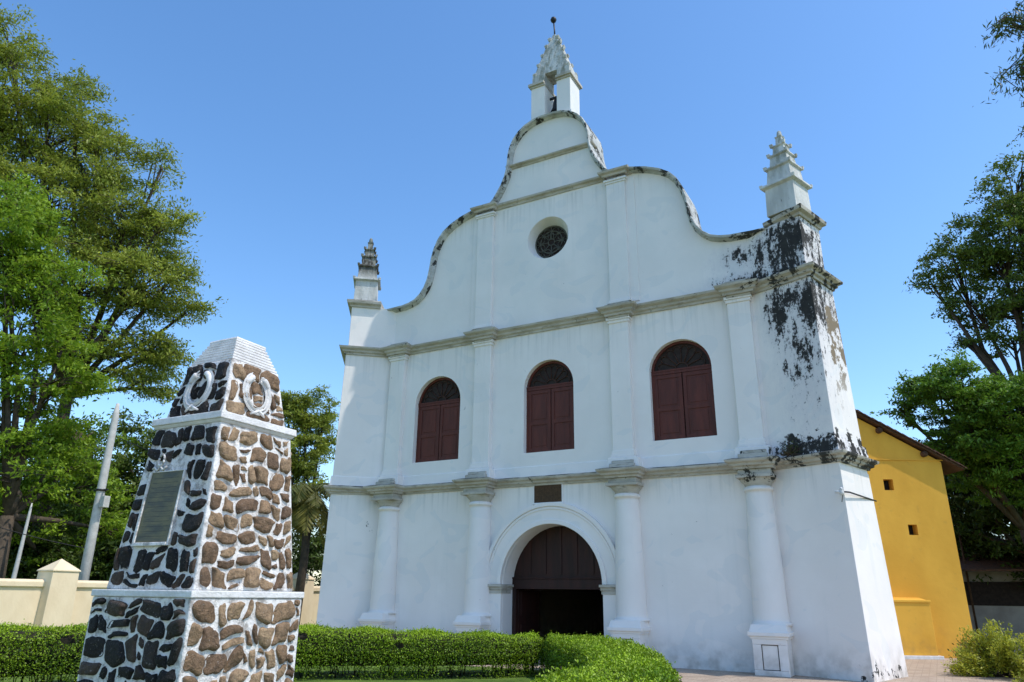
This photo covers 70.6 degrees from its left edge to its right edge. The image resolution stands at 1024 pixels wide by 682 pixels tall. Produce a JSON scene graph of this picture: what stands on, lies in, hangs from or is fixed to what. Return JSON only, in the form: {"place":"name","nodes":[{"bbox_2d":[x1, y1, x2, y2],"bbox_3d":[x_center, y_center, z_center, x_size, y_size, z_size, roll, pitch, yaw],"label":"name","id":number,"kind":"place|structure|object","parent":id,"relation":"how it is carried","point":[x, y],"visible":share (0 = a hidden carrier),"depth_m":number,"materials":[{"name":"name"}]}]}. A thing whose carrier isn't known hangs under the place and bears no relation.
{"place":"outdoors","nodes":[
{"label":"outdoors","id":0,"kind":"place"},
{"bbox_2d":[0,643,1016,681],"bbox_3d":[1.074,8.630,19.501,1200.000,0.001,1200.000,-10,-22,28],"label":"ground","id":1,"kind":"structure","parent":0,"point":[455,678],"depth_m":15.25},
{"bbox_2d":[11,503,32,578],"bbox_3d":[-15.094,7.034,21.890,0.171,4.180,0.180,-10,-22,28],"label":"utility pole","id":2,"kind":"object","parent":1,"relation":"on","point":[16,565],"visible":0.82,"depth_m":22.12,"materials":[{"name":"concrete"}]},
{"bbox_2d":[8,529,45,578],"bbox_3d":[-17.902,7.843,24.113,4.134,4.187,4.689,-10,-22,28],"label":"shrub","id":3,"kind":"object","parent":1,"relation":"on","point":[12,553],"visible":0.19,"depth_m":24.04,"materials":[{"name":"green plant"}]},
{"bbox_2d":[5,523,107,580],"bbox_3d":[-16.383,8.212,25.100,5.097,4.103,3.687,3,-20,-7],"label":"shrub","id":4,"kind":"object","parent":1,"relation":"on","point":[54,552],"visible":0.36,"depth_m":24.57,"materials":[{"name":"green plant"}]},
{"bbox_2d":[34,559,80,627],"bbox_3d":[-12.885,7.389,20.243,0.839,2.470,0.839,-10,-22,28],"label":"wall post","id":5,"kind":"object","parent":1,"relation":"on","point":[57,598],"depth_m":20.11,"materials":[{"name":"beige paint"}]},
{"bbox_2d":[0,438,120,559],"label":"tree","id":6,"kind":"object","parent":1,"relation":"on","point":[63,507],"visible":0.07,"depth_m":28.50,"materials":[{"name":"green plant"}]},
{"bbox_2d":[0,169,147,577],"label":"tree","id":7,"kind":"object","parent":1,"relation":"on","point":[31,265],"visible":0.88,"depth_m":24.01,"materials":[{"name":"green plant"}]},
{"bbox_2d":[20,412,143,551],"bbox_3d":[-19.661,8.220,33.824,8.660,9.802,9.478,3,-20,-6],"label":"tree","id":8,"kind":"object","parent":1,"relation":"on","point":[126,477],"visible":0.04,"depth_m":34.43,"materials":[{"name":"green plant"}]},
{"bbox_2d":[72,527,121,580],"bbox_3d":[-14.335,8.559,26.250,4.890,4.266,4.034,13,-23,-32],"label":"shrub","id":9,"kind":"object","parent":1,"relation":"on","point":[101,569],"visible":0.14,"depth_m":25.28,"materials":[{"name":"green plant"}]},
{"bbox_2d":[78,403,119,580],"bbox_3d":[-13.101,5.611,22.762,0.770,7.493,0.336,-10,-22,28],"label":"utility pole","id":10,"kind":"object","parent":1,"relation":"on","point":[101,500],"visible":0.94,"depth_m":22.80,"materials":[{"name":"concrete"}]},
{"bbox_2d":[0,527,84,547],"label":"overhead cable","id":11,"kind":"object","parent":10,"relation":"attached to","point":[40,538],"visible":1,"depth_m":21.61,"materials":[{"name":"black metal"}]},
{"bbox_2d":[55,405,164,552],"bbox_3d":[-16.522,7.847,32.959,8.481,10.124,8.291,-10,-22,28],"label":"tree","id":12,"kind":"object","parent":1,"relation":"on","point":[129,461],"visible":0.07,"depth_m":32.29,"materials":[{"name":"green plant"}]},
{"bbox_2d":[0,3,227,552],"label":"tree","id":13,"kind":"object","parent":1,"relation":"on","point":[89,240],"visible":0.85,"depth_m":29.30,"materials":[{"name":"green plant"}]},
{"bbox_2d":[0,578,319,627],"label":"boundary wall","id":14,"kind":"structure","parent":1,"relation":"on","point":[19,600],"depth_m":19.75,"materials":[{"name":"beige paint"}]},
{"bbox_2d":[77,336,303,681],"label":"stone memorial","id":15,"kind":"object","parent":1,"relation":"on","point":[199,586],"visible":1,"depth_m":6.09,"materials":[{"name":"brown stone"}]},
{"bbox_2d":[0,621,544,681],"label":"hedge","id":16,"kind":"object","parent":1,"relation":"on","point":[37,651],"visible":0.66,"depth_m":14.81,"materials":[{"name":"green plant"}]},
{"bbox_2d":[293,572,315,624],"bbox_3d":[-8.287,10.188,28.010,0.839,2.470,0.839,-10,-22,28],"label":"wall post","id":17,"kind":"object","parent":1,"relation":"on","point":[306,612],"depth_m":27.96,"materials":[{"name":"beige paint"}]},
{"bbox_2d":[292,479,321,564],"bbox_3d":[-14.263,9.829,37.847,9.409,9.592,8.558,1,-19,-1],"label":"tree","id":18,"kind":"object","parent":1,"relation":"on","point":[294,537],"visible":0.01,"depth_m":37.78,"materials":[{"name":"green plant"}]},
{"bbox_2d":[292,528,325,585],"bbox_3d":[-9.524,11.046,33.775,6.119,4.728,5.268,14,-23,-34],"label":"shrub","id":19,"kind":"object","parent":1,"relation":"on","point":[316,556],"visible":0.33,"depth_m":33.30,"materials":[{"name":"green plant"}]},
{"bbox_2d":[280,384,340,533],"bbox_3d":[-12.027,8.258,37.620,6.158,12.421,5.157,-2,-20,8],"label":"tree","id":20,"kind":"object","parent":1,"relation":"on","point":[303,469],"visible":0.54,"depth_m":38.49,"materials":[{"name":"green plant"}]},
{"bbox_2d":[291,483,329,624],"bbox_3d":[-7.973,8.320,27.598,2.802,5.748,2.675,10,-21,-24],"label":"palm tree","id":21,"kind":"object","parent":1,"relation":"on","point":[306,500],"visible":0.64,"depth_m":27.59,"materials":[{"name":"green plant"}]},
{"bbox_2d":[532,630,681,681],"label":"hedge","id":22,"kind":"object","parent":1,"relation":"on","point":[582,658],"visible":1,"depth_m":10.10,"materials":[{"name":"green plant"}]},
{"bbox_2d":[870,349,1023,543],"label":"tree","id":23,"kind":"object","parent":1,"relation":"on","point":[978,444],"visible":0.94,"depth_m":26.85,"materials":[{"name":"green plant"}]},
{"bbox_2d":[903,140,1023,419],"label":"tree","id":24,"kind":"object","parent":1,"relation":"on","point":[997,257],"visible":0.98,"depth_m":32.44,"materials":[{"name":"green plant"}]},
{"bbox_2d":[939,410,1023,586],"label":"tree","id":25,"kind":"object","parent":1,"relation":"on","point":[978,518],"visible":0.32,"depth_m":31.81,"materials":[{"name":"green plant"}]},
{"bbox_2d":[941,617,1023,677],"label":"bush","id":26,"kind":"object","parent":1,"relation":"on","point":[991,659],"visible":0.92,"depth_m":16.90,"materials":[{"name":"green plant"}]},
{"bbox_2d":[955,523,1023,633],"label":"carport","id":27,"kind":"object","parent":1,"relation":"on","point":[966,572],"visible":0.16,"depth_m":32.36,"materials":[{"name":"black metal"}]},
{"bbox_2d":[958,547,1023,642],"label":"outbuilding","id":28,"kind":"structure","parent":1,"relation":"on","point":[997,598],"depth_m":31.88,"materials":[{"name":"grey concrete"}]},
{"bbox_2d":[964,582,1023,605],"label":"window","id":29,"kind":"structure","parent":28,"relation":"in","point":[994,593],"depth_m":31.92,"materials":[{"name":"glass"}]},
{"bbox_2d":[981,0,1023,145],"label":"tree","id":30,"kind":"object","parent":1,"relation":"on","point":[1012,24],"visible":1,"depth_m":9.09,"materials":[{"name":"green plant"}]},
{"bbox_2d":[1005,633,1023,681],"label":"bush","id":31,"kind":"object","parent":1,"relation":"on","point":[1020,661],"visible":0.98,"depth_m":15.80,"materials":[{"name":"green plant"}]},
{"bbox_2d":[0,0,1023,585],"label":"sky","id":32,"kind":"structure","parent":0,"point":[306,132],"materials":[{"name":"blue"}]},
{"bbox_2d":[461,644,1022,681],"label":"paving","id":33,"kind":"structure","parent":0,"point":[925,670],"depth_m":16.41,"materials":[{"name":"beige stone"}]},
{"bbox_2d":[316,16,907,681],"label":"church","id":34,"kind":"structure","parent":33,"relation":"on","point":[586,390],"depth_m":21.00,"materials":[{"name":"white paint"}]},
{"bbox_2d":[415,377,459,462],"bbox_3d":[-2.379,2.579,23.966,1.800,2.830,0.105,-10,-22,28],"label":"window","id":35,"kind":"structure","parent":34,"relation":"in","point":[439,403],"depth_m":23.95,"materials":[{"name":"red paint"}]},
{"bbox_2d":[512,589,539,635],"bbox_3d":[0.436,8.385,21.585,0.150,1.830,1.540,-10,-22,28],"label":"door","id":36,"kind":"structure","parent":34,"relation":"in","point":[525,603],"depth_m":21.50,"materials":[{"name":"brown wood"}]},
{"bbox_2d":[526,361,573,452],"bbox_3d":[1.198,1.971,22.067,1.680,2.830,0.105,-10,-22,28],"label":"window","id":37,"kind":"structure","parent":34,"relation":"in","point":[550,394],"depth_m":22.04,"materials":[{"name":"red paint"}]},
{"bbox_2d":[651,341,716,440],"bbox_3d":[4.775,1.339,20.177,1.770,2.820,0.105,-10,-22,28],"label":"window","id":38,"kind":"structure","parent":34,"relation":"in","point":[689,360],"depth_m":20.14,"materials":[{"name":"red paint"}]},
{"bbox_2d":[777,437,802,457],"bbox_3d":[6.823,2.622,17.733,0.773,0.528,0.472,-10,-22,28],"label":"weed","id":39,"kind":"object","parent":34,"relation":"on","point":[790,450],"visible":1,"depth_m":17.71,"materials":[{"name":"green plant"}]},
{"bbox_2d":[835,487,876,501],"bbox_3d":[8.303,3.756,17.190,2.208,0.332,0.249,17,-25,-39],"label":"wall bracket","id":40,"kind":"object","parent":34,"relation":"attached to","point":[840,491],"depth_m":16.59,"materials":[{"name":"white metal"}]},
{"bbox_2d":[855,409,974,659],"bbox_3d":[11.909,6.825,28.077,6.226,9.384,10.410,1,-19,-1],"label":"yellow annex","id":41,"kind":"object","parent":33,"relation":"on","point":[911,504],"visible":0.22,"depth_m":23.42,"materials":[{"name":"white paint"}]},
{"bbox_2d":[948,632,976,663],"bbox_3d":[11.960,8.173,18.872,1.033,1.147,0.820,-10,-22,28],"label":"shrub","id":42,"kind":"object","parent":33,"relation":"on","point":[961,648],"visible":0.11,"depth_m":18.93,"materials":[{"name":"green plant"}]}
]}

